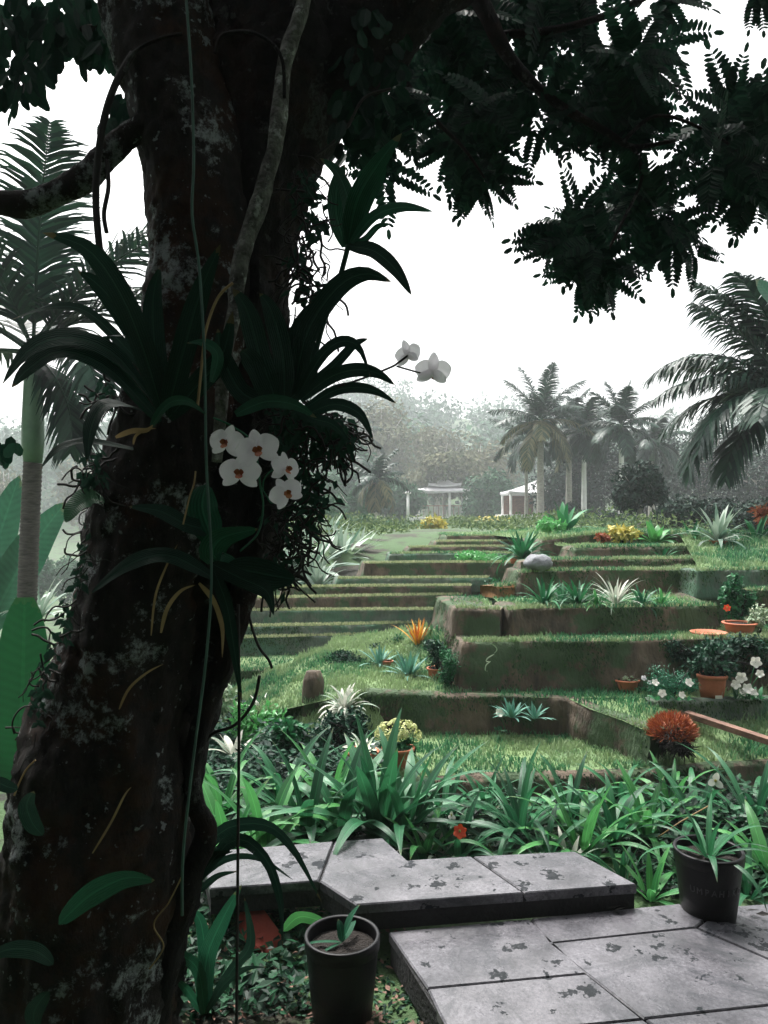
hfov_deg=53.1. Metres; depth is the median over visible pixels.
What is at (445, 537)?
retaining wall
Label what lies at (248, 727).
leafy shrub
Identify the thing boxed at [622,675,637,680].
succulents
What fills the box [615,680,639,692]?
terracotta pot
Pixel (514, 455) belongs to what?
palm tree
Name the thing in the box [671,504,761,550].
dracaena
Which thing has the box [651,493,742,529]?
tall shrub
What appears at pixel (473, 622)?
retaining wall
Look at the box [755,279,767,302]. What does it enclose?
banana plant
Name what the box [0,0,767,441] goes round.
sky
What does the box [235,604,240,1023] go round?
aerial root
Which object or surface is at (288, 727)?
leafy shrub
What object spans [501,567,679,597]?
retaining wall
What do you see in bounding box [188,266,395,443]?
epiphyte plant
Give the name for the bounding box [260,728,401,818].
strap leaved lily
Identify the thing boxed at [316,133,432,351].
epiphyte plant
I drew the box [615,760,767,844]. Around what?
strap leaved lily
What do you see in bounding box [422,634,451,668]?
bush
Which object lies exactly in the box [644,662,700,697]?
feathery bush
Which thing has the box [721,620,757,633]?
terracotta pot
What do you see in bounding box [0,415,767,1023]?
ground
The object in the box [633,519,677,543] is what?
broad leaf plant
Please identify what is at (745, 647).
shrub
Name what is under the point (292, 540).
root tangle
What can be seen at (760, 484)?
broadleaf tree
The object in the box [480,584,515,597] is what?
rectangular terracotta planter
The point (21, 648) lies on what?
banana plant
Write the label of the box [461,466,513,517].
broadleaf tree
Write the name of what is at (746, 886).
strap leaved lily
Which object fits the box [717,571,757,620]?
round shrub
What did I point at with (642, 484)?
broadleaf tree
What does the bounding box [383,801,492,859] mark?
strap leaved lily
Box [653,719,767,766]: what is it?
lawn
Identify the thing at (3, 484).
broadleaf tree
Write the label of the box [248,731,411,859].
strap leaved lily
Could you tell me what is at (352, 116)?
drooping vine
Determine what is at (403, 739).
hydrangea
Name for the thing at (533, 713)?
agave
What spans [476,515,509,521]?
garden bush
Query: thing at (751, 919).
side paving
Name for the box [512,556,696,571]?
retaining wall
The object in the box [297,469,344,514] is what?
broadleaf tree
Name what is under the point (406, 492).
lamp post
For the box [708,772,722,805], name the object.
single flower
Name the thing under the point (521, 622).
retaining wall
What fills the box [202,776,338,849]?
strap leaved lily
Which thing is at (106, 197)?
drooping vine
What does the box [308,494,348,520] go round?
garden bush
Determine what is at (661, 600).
strap rosette
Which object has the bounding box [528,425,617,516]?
broadleaf tree
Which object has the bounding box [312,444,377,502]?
broadleaf tree
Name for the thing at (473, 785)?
strap leaved lily
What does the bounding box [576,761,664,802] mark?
strap leaved lily
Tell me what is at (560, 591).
strap rosette
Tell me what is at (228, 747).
cream leaved plant
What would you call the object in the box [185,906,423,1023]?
fallen leaves
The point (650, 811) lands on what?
strap leaved lily
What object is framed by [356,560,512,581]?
retaining wall
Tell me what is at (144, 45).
aerial root
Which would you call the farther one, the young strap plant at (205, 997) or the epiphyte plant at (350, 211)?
the young strap plant at (205, 997)
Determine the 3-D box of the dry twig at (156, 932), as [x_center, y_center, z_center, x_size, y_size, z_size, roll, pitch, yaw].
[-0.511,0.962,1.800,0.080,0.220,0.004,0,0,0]
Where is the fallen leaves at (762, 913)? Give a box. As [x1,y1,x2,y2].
[608,905,767,915]
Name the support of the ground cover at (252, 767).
on the ground at (378, 549)
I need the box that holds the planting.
[450,549,504,561]
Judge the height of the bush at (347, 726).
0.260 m
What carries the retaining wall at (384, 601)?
on the lawn
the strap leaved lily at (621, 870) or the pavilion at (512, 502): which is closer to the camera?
the strap leaved lily at (621, 870)
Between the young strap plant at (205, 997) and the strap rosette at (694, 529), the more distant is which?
the strap rosette at (694, 529)
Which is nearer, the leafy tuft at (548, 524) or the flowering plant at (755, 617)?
the flowering plant at (755, 617)
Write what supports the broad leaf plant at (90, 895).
on the ground at (378, 549)
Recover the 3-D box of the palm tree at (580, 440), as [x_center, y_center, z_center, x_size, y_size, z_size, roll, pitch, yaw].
[9.494,-2.490,36.385,3.768,6.264,3.646,0,0,0]
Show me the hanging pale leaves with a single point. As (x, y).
(490, 656)
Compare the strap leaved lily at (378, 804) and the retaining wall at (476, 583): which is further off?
the retaining wall at (476, 583)
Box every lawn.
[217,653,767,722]
[240,655,295,669]
[256,693,383,750]
[320,626,449,674]
[341,734,652,776]
[494,594,691,604]
[495,530,586,538]
[519,629,765,638]
[570,698,677,733]
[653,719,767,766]
[682,536,767,567]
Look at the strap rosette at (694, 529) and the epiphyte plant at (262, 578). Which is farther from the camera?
the strap rosette at (694, 529)
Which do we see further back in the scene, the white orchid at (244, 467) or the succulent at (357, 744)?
the succulent at (357, 744)
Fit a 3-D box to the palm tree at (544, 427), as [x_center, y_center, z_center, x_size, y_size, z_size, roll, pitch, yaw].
[7.172,-3.053,35.055,4.814,7.463,5.065,0,0,0]
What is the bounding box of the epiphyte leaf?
[63,488,104,521]
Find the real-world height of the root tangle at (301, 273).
0.479 m
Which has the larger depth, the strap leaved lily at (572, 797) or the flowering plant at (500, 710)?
the flowering plant at (500, 710)
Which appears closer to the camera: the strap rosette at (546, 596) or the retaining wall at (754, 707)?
the retaining wall at (754, 707)
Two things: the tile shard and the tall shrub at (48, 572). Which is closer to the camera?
the tile shard
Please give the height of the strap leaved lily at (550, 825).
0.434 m
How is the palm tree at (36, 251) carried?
on the ground at (378, 549)
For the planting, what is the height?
0.205 m
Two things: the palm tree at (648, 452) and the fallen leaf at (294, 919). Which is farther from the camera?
the palm tree at (648, 452)
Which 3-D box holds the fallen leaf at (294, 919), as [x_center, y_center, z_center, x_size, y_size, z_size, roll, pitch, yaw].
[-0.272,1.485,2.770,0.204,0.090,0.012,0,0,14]
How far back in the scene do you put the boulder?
6.65 m
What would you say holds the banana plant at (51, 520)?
on the ground at (378, 549)
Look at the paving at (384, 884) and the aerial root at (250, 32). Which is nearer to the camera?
the aerial root at (250, 32)
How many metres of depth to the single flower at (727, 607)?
5.75 m
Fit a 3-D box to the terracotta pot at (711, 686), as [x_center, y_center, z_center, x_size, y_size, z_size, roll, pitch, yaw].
[2.225,1.179,5.209,0.209,0.163,0.209,0,0,0]
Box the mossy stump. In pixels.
[301,670,323,716]
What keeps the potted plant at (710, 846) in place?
in the plant pot at (705, 895)
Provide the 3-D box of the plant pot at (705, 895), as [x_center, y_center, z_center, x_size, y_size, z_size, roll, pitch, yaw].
[1.228,1.401,2.908,0.254,0.255,0.254,0,0,0]
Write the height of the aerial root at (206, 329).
0.275 m
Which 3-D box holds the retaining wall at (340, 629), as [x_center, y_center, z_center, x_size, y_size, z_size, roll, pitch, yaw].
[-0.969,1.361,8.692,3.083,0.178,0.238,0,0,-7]
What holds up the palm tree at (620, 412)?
on the ground at (378, 549)
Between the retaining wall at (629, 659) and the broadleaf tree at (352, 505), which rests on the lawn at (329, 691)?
the retaining wall at (629, 659)
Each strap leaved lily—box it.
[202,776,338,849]
[203,763,339,846]
[204,728,291,818]
[210,727,345,819]
[225,727,407,859]
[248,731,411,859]
[260,708,498,854]
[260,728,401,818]
[301,725,534,859]
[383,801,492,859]
[400,753,508,845]
[407,792,510,858]
[436,741,614,854]
[438,756,528,833]
[479,803,586,855]
[509,752,627,830]
[509,764,667,868]
[532,771,690,867]
[564,758,721,874]
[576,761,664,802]
[578,837,665,882]
[611,750,722,834]
[613,843,678,904]
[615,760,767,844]
[656,743,767,845]
[712,800,767,873]
[739,836,767,905]
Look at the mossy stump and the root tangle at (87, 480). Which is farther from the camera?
the mossy stump
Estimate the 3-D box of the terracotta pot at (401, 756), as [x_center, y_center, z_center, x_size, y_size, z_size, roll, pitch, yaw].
[0.084,1.452,4.529,0.200,0.136,0.200,0,0,0]
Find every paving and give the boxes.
[203,838,636,929]
[389,904,767,1023]
[736,904,767,934]
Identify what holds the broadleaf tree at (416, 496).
on the ground at (378, 549)
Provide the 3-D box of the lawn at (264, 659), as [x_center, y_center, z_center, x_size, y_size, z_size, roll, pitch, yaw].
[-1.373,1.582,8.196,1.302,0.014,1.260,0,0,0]
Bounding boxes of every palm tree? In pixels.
[0,115,148,603]
[327,403,384,468]
[350,448,409,516]
[488,362,594,519]
[488,408,552,517]
[539,387,610,502]
[551,395,618,512]
[579,378,659,515]
[624,409,691,516]
[640,271,767,490]
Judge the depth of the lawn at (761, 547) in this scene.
7.63 m
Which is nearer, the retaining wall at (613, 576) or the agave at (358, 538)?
the retaining wall at (613, 576)
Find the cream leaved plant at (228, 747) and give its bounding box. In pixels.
[209,730,265,758]
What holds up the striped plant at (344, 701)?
on the ground cover at (252, 767)
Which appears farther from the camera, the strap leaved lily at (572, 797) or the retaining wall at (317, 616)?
the retaining wall at (317, 616)
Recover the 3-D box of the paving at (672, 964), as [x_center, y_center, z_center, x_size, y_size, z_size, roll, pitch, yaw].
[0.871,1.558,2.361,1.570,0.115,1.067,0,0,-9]
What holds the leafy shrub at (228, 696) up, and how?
on the ground at (378, 549)
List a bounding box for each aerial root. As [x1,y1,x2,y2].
[123,32,182,71]
[197,282,233,404]
[207,675,260,741]
[213,29,285,98]
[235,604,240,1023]
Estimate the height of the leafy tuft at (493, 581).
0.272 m
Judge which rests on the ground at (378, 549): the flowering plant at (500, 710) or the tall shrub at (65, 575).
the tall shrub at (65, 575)
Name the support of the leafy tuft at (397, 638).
on the lawn at (329, 691)
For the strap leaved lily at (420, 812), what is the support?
on the ground at (378, 549)
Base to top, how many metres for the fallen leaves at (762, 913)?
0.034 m
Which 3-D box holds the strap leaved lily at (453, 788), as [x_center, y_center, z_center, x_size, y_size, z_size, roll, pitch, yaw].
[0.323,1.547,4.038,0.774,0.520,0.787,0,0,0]
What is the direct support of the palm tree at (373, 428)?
on the ground at (378, 549)
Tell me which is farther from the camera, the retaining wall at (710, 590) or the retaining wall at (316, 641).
the retaining wall at (316, 641)
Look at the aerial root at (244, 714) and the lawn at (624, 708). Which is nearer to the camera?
the aerial root at (244, 714)
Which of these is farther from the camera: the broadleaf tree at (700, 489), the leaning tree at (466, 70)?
the broadleaf tree at (700, 489)
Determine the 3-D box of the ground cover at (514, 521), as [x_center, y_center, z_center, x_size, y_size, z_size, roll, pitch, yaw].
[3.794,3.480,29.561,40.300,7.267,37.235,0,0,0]
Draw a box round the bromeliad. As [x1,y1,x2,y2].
[395,619,429,644]
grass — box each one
[240,529,767,670]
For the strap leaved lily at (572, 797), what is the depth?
4.13 m
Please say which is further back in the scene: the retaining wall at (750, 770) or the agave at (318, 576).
the agave at (318, 576)
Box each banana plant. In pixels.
[0,476,63,629]
[0,597,49,779]
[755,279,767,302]
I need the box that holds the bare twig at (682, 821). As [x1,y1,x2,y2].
[658,806,707,837]
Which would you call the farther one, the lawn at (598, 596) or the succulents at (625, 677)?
the lawn at (598, 596)
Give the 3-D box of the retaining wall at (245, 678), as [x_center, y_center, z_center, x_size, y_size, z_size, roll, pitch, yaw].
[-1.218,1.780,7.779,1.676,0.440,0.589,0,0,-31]
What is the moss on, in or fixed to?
on the ground at (378, 549)
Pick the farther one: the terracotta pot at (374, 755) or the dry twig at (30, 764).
the terracotta pot at (374, 755)
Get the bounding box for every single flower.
[448,811,455,829]
[453,824,466,839]
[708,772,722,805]
[723,604,730,622]
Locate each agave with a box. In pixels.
[277,524,359,584]
[289,509,358,533]
[298,552,349,584]
[314,522,381,568]
[348,527,386,542]
[359,643,397,666]
[379,650,434,680]
[493,698,536,721]
[519,701,555,719]
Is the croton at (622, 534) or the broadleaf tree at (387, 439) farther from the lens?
the broadleaf tree at (387, 439)
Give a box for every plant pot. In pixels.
[304,914,379,1023]
[673,834,744,923]
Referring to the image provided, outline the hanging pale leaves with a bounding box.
[485,644,496,670]
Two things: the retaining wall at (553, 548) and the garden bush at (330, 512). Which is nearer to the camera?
the retaining wall at (553, 548)
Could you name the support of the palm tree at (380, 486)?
on the ground at (378, 549)
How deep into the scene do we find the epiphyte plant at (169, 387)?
1.67 m
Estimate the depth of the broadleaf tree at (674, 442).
47.57 m
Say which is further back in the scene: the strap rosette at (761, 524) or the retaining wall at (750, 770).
the strap rosette at (761, 524)
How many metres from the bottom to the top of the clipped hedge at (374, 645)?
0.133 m
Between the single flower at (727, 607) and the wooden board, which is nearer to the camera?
the wooden board
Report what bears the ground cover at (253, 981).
on the ground at (378, 549)
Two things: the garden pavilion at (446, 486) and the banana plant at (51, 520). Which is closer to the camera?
the banana plant at (51, 520)
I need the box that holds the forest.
[0,377,767,526]
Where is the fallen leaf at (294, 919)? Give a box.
[283,911,321,931]
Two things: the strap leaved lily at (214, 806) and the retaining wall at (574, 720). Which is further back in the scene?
the retaining wall at (574, 720)
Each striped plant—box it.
[317,683,378,729]
[342,733,380,751]
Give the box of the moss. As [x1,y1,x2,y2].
[229,533,767,794]
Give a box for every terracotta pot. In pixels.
[347,746,378,758]
[381,744,414,770]
[382,659,392,665]
[427,665,447,678]
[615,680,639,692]
[696,671,727,698]
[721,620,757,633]
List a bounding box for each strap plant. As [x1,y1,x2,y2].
[178,885,264,1014]
[201,817,321,945]
[398,825,470,858]
[535,826,615,872]
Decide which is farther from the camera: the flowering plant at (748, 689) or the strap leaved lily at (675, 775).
the flowering plant at (748, 689)
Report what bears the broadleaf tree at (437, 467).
on the ground at (378, 549)
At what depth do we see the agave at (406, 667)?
5.77 m
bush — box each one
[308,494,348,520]
[310,704,373,745]
[346,514,378,523]
[416,512,447,528]
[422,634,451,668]
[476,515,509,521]
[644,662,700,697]
[644,710,701,762]
[677,635,741,680]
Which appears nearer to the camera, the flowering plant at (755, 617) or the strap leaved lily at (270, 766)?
the strap leaved lily at (270, 766)
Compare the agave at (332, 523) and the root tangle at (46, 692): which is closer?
the root tangle at (46, 692)
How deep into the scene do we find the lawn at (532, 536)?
10.46 m
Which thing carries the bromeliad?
on the lawn at (440, 637)
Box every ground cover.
[179,763,767,1023]
[207,692,383,800]
[288,506,747,548]
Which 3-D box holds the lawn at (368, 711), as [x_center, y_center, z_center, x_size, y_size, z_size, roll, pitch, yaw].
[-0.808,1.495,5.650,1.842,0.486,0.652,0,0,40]
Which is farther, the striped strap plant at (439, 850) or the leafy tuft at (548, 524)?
the leafy tuft at (548, 524)
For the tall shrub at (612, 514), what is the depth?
24.13 m
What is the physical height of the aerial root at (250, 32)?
0.155 m
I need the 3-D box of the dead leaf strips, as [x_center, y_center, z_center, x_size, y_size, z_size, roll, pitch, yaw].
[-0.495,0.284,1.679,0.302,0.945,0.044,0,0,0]
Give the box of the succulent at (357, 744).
[344,738,381,751]
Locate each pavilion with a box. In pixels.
[409,479,472,520]
[496,480,551,517]
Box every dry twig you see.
[13,759,35,795]
[149,877,180,968]
[182,471,195,524]
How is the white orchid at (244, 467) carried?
attached to the leaning tree at (466, 70)
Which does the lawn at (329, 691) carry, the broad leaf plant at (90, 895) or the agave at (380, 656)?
the agave at (380, 656)
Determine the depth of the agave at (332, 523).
14.78 m
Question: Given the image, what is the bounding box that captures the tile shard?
[239,910,280,955]
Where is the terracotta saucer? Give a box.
[689,629,727,636]
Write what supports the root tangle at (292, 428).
attached to the leaning tree at (466, 70)
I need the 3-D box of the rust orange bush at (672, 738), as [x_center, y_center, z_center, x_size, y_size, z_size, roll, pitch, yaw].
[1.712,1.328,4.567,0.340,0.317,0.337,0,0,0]
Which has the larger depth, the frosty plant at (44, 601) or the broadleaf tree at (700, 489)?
the broadleaf tree at (700, 489)
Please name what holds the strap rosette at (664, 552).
on the lawn
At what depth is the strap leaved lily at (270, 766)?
4.24 m
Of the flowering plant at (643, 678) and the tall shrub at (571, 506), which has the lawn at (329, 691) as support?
the flowering plant at (643, 678)
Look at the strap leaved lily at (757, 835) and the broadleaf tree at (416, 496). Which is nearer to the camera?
the strap leaved lily at (757, 835)
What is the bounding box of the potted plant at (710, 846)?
[636,793,767,913]
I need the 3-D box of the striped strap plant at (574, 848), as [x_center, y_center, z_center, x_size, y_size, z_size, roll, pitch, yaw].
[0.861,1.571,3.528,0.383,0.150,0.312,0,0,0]
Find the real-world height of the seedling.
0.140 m
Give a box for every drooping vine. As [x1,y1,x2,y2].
[92,51,135,249]
[102,159,110,233]
[249,615,272,668]
[315,87,390,156]
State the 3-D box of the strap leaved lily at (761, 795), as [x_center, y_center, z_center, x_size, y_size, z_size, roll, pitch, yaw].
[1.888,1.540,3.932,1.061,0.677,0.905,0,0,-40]
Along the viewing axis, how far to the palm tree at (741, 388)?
9.13 m
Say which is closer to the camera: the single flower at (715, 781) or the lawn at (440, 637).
the single flower at (715, 781)
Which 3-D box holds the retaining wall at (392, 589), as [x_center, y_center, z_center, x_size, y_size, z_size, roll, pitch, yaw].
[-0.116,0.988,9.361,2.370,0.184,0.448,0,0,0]
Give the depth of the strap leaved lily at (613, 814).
3.77 m
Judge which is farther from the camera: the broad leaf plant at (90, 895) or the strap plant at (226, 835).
the strap plant at (226, 835)
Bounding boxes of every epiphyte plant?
[3,232,233,467]
[91,485,294,701]
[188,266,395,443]
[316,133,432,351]
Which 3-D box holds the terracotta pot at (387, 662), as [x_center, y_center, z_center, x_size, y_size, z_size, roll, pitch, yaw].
[0.028,1.218,6.136,0.095,0.064,0.096,0,0,0]
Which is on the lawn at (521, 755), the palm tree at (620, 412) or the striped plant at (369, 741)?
the striped plant at (369, 741)
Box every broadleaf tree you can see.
[0,466,22,531]
[50,456,91,530]
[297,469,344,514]
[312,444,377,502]
[329,482,380,517]
[333,395,439,515]
[379,473,427,520]
[394,449,496,516]
[406,421,486,515]
[460,491,495,519]
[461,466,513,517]
[463,439,520,497]
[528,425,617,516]
[599,421,685,516]
[607,459,669,528]
[646,415,764,517]
[706,434,767,506]
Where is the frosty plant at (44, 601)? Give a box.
[0,576,66,625]
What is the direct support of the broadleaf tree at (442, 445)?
on the ground at (378, 549)
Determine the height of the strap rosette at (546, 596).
0.366 m
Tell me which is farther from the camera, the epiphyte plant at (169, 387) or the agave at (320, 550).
the agave at (320, 550)
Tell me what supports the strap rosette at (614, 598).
on the retaining wall at (521, 622)
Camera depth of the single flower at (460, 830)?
3.54 m
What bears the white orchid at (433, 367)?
attached to the epiphyte plant at (289, 376)
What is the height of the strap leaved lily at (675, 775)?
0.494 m
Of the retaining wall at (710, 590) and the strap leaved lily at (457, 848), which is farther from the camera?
the retaining wall at (710, 590)
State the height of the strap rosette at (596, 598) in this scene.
0.203 m
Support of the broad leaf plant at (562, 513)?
on the lawn at (532, 536)
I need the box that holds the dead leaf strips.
[92,425,224,852]
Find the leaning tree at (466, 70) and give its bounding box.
[0,0,767,1023]
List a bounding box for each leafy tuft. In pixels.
[391,632,404,643]
[435,645,461,688]
[484,577,499,601]
[535,515,568,534]
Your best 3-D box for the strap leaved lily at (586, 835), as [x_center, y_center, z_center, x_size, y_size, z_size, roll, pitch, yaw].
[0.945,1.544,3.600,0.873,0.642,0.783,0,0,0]
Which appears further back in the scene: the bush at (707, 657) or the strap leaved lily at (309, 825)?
the bush at (707, 657)
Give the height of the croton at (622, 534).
0.298 m
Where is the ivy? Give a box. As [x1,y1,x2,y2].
[663,640,698,663]
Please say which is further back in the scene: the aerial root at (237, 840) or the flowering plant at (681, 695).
the flowering plant at (681, 695)
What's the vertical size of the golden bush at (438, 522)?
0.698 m
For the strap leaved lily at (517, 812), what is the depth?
3.84 m
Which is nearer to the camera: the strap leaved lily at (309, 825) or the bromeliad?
the strap leaved lily at (309, 825)
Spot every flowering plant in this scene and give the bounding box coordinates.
[494,708,507,733]
[635,675,654,691]
[648,678,695,704]
[724,657,767,705]
[743,602,767,633]
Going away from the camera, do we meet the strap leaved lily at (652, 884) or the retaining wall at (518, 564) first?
the strap leaved lily at (652, 884)
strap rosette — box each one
[489,530,556,572]
[514,575,569,609]
[545,580,581,603]
[549,576,607,607]
[580,589,614,612]
[585,573,645,612]
[618,583,668,618]
[645,583,679,605]
[652,542,684,555]
[672,520,711,538]
[734,514,767,538]
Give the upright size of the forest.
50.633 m
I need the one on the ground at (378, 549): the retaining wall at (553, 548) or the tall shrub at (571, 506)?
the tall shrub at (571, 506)
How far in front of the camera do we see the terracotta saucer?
5.70 m
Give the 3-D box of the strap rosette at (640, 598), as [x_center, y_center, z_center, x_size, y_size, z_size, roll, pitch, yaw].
[2.003,0.689,5.974,0.478,0.302,0.393,0,0,0]
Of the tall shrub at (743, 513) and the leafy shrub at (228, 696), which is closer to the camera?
the leafy shrub at (228, 696)
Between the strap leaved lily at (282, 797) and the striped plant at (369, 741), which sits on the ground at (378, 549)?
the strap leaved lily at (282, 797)
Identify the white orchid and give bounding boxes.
[210,417,302,551]
[338,340,451,387]
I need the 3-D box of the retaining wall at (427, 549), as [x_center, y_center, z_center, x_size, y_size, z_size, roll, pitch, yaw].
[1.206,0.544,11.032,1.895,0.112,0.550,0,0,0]
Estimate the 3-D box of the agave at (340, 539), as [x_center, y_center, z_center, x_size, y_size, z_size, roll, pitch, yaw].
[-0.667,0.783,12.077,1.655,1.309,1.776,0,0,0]
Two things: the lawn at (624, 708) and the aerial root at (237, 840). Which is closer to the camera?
the aerial root at (237, 840)
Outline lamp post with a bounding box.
[405,491,410,519]
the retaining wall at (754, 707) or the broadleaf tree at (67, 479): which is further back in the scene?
the broadleaf tree at (67, 479)
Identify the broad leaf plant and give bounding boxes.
[0,777,153,1023]
[535,501,596,530]
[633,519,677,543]
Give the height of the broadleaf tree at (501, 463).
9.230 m
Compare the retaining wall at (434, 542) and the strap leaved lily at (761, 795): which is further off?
the retaining wall at (434, 542)
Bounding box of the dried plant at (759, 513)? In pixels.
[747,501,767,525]
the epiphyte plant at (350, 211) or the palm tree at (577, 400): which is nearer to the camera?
the epiphyte plant at (350, 211)
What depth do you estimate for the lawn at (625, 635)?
5.73 m
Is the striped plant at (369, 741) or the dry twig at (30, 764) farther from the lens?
the striped plant at (369, 741)
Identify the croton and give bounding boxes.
[593,532,610,542]
[607,522,643,543]
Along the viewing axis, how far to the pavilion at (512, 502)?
57.70 m
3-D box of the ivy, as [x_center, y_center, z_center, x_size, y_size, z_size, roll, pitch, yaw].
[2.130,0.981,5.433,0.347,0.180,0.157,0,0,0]
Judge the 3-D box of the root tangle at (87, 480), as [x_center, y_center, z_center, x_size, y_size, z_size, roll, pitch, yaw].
[-0.729,-0.156,1.915,0.250,0.403,0.172,0,0,16]
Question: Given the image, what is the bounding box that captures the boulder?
[523,554,552,572]
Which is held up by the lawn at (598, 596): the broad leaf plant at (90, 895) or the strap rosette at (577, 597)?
the strap rosette at (577, 597)
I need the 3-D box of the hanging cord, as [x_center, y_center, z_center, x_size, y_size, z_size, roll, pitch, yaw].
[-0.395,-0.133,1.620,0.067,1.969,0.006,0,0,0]
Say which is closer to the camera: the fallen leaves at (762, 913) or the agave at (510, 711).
the fallen leaves at (762, 913)
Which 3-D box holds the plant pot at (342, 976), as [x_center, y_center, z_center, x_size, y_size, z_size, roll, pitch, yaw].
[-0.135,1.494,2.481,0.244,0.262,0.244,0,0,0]
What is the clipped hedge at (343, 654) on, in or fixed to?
on the lawn at (329, 691)
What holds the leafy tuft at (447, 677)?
on the lawn at (329, 691)
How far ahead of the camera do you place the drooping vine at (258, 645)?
2.00 m
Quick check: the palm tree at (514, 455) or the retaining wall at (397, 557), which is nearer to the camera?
the retaining wall at (397, 557)
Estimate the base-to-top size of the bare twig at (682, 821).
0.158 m
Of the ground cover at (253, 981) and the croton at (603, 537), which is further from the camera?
the croton at (603, 537)
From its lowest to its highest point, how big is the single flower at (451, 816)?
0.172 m
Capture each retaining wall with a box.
[229,669,265,685]
[240,635,343,655]
[246,623,414,635]
[251,609,432,626]
[254,594,461,608]
[279,586,470,595]
[298,759,767,801]
[332,575,488,591]
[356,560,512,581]
[360,688,665,763]
[385,551,518,561]
[403,546,513,552]
[428,540,513,545]
[430,596,504,644]
[438,535,516,539]
[448,635,767,698]
[494,592,720,636]
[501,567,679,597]
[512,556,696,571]
[520,532,705,556]
[558,545,690,557]
[645,694,767,720]
[678,568,767,599]
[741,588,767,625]
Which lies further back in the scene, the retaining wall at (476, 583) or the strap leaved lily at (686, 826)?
the retaining wall at (476, 583)
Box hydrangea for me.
[374,718,421,756]
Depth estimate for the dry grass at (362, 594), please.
8.91 m
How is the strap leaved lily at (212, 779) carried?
on the ground at (378, 549)
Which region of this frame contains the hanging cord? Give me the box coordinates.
[181,0,212,915]
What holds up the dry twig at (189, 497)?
attached to the epiphyte plant at (262, 578)
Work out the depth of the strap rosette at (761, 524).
8.25 m
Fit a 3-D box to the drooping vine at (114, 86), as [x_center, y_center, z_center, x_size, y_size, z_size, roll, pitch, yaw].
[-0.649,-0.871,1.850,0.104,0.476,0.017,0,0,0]
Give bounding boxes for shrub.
[38,557,59,598]
[46,555,77,604]
[221,682,237,718]
[224,699,293,743]
[260,717,311,756]
[560,501,587,517]
[581,510,643,525]
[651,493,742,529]
[703,630,767,678]
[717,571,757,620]
[730,496,767,530]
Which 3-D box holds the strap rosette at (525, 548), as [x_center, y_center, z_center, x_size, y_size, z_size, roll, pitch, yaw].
[1.463,0.418,7.910,0.772,0.530,0.779,0,0,0]
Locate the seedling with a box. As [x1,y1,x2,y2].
[297,904,359,950]
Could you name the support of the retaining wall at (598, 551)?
on the lawn
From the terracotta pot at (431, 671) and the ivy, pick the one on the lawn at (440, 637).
the terracotta pot at (431, 671)
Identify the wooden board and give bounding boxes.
[684,710,767,744]
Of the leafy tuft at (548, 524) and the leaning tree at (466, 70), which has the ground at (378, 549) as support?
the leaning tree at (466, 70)
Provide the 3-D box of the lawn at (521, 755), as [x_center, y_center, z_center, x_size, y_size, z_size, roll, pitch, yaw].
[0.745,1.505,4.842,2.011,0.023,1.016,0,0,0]
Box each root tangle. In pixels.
[5,510,112,767]
[57,373,134,530]
[252,397,381,541]
[255,494,346,616]
[264,155,349,351]
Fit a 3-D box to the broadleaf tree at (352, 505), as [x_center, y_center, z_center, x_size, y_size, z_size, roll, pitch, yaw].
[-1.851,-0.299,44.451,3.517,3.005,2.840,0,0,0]
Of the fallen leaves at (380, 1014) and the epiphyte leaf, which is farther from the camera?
the fallen leaves at (380, 1014)
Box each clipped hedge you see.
[323,648,368,663]
[366,637,390,648]
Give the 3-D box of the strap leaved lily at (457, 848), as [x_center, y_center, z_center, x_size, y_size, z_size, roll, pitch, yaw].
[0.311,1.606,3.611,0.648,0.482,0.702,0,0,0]

